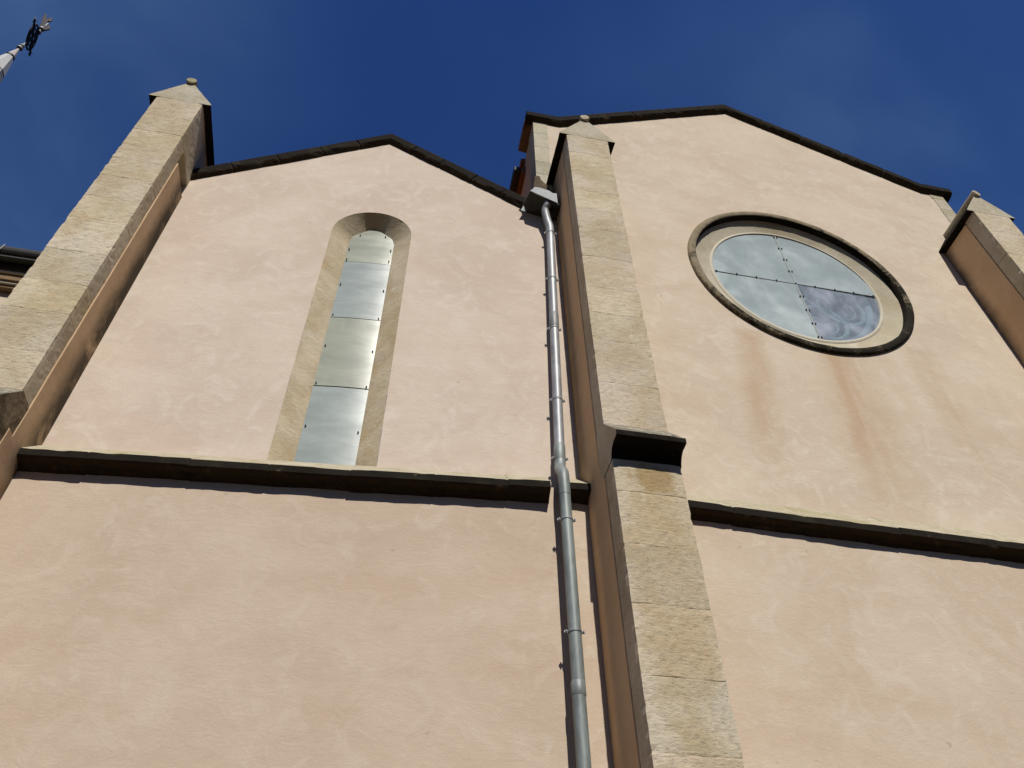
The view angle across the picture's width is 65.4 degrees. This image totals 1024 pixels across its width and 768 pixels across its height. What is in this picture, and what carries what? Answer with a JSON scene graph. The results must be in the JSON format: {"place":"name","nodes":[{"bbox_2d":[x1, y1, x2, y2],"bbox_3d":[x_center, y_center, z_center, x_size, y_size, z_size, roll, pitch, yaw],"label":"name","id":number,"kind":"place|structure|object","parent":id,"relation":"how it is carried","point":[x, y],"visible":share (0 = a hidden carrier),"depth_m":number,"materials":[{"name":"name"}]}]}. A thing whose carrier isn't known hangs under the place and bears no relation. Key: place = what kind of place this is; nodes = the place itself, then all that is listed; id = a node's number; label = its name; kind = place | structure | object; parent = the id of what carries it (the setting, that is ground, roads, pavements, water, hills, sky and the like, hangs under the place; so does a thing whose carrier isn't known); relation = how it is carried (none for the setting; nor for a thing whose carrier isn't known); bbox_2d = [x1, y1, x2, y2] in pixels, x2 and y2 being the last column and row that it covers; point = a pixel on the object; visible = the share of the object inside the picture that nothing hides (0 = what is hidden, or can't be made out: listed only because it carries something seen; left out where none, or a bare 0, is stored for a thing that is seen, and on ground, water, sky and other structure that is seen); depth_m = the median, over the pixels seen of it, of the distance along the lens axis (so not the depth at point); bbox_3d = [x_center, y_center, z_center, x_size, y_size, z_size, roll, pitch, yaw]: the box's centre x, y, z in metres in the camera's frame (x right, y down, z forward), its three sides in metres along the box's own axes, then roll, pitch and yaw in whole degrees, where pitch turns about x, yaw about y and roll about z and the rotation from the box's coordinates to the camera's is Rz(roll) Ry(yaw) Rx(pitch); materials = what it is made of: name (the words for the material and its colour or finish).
{"place":"outdoors","nodes":[
{"label":"outdoors","id":0,"kind":"place"},
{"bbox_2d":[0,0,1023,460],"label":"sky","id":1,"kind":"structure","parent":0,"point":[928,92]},
{"label":"ground","id":2,"kind":"structure","parent":0,"visible":0},
{"bbox_2d":[0,244,41,306],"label":"aisle","id":3,"kind":"object","parent":2,"relation":"on","point":[16,264],"visible":0.09,"depth_m":11.70,"materials":[{"name":"paint"}]},
{"bbox_2d":[0,14,51,82],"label":"bell tower","id":4,"kind":"structure","parent":2,"relation":"on","point":[7,59],"depth_m":28.87,"materials":[{"name":"paint"}]},
{"bbox_2d":[0,134,590,767],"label":"gabled bay","id":5,"kind":"object","parent":2,"relation":"on","point":[234,532],"visible":0.98,"depth_m":6.38,"materials":[{"name":"paint"}]},
{"bbox_2d":[0,78,214,499],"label":"buttress","id":6,"kind":"structure","parent":5,"relation":"attached to","point":[61,304],"depth_m":7.60,"materials":[{"name":"stone"}]},
{"bbox_2d":[267,212,410,466],"bbox_3d":[-1.668,-0.541,8.316,0.944,4.399,0.183,4,-47,-5],"label":"lancet window","id":7,"kind":"structure","parent":5,"relation":"in","point":[333,408],"depth_m":8.15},
{"bbox_2d":[519,187,560,220],"bbox_3d":[0.348,-2.331,10.213,0.484,0.465,0.305,8,-47,-8],"label":"rainwater head","id":8,"kind":"object","parent":5,"relation":"attached to","point":[533,203],"visible":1,"depth_m":10.12},
{"bbox_2d":[541,199,591,767],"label":"downpipe","id":9,"kind":"object","parent":5,"relation":"attached to","point":[574,632],"visible":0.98,"depth_m":6.26,"materials":[{"name":"metal"}]},
{"bbox_2d":[509,104,1023,767],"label":"gabled bay","id":10,"kind":"object","parent":2,"relation":"on","point":[839,368],"visible":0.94,"depth_m":8.19,"materials":[{"name":"paint"}]},
{"bbox_2d":[546,115,743,767],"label":"buttress","id":11,"kind":"structure","parent":10,"relation":"attached to","point":[668,702],"depth_m":5.99,"materials":[{"name":"stone"}]},
{"bbox_2d":[687,211,913,355],"bbox_3d":[3.706,-1.283,10.458,3.010,3.009,0.373,8,-47,-8],"label":"round window","id":12,"kind":"structure","parent":10,"relation":"in","point":[800,283],"depth_m":10.52,"materials":[{"name":"grey glass"}]},
{"bbox_2d":[939,190,1023,364],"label":"buttress","id":13,"kind":"structure","parent":10,"relation":"attached to","point":[982,248],"depth_m":10.78,"materials":[{"name":"stone"}]}
]}

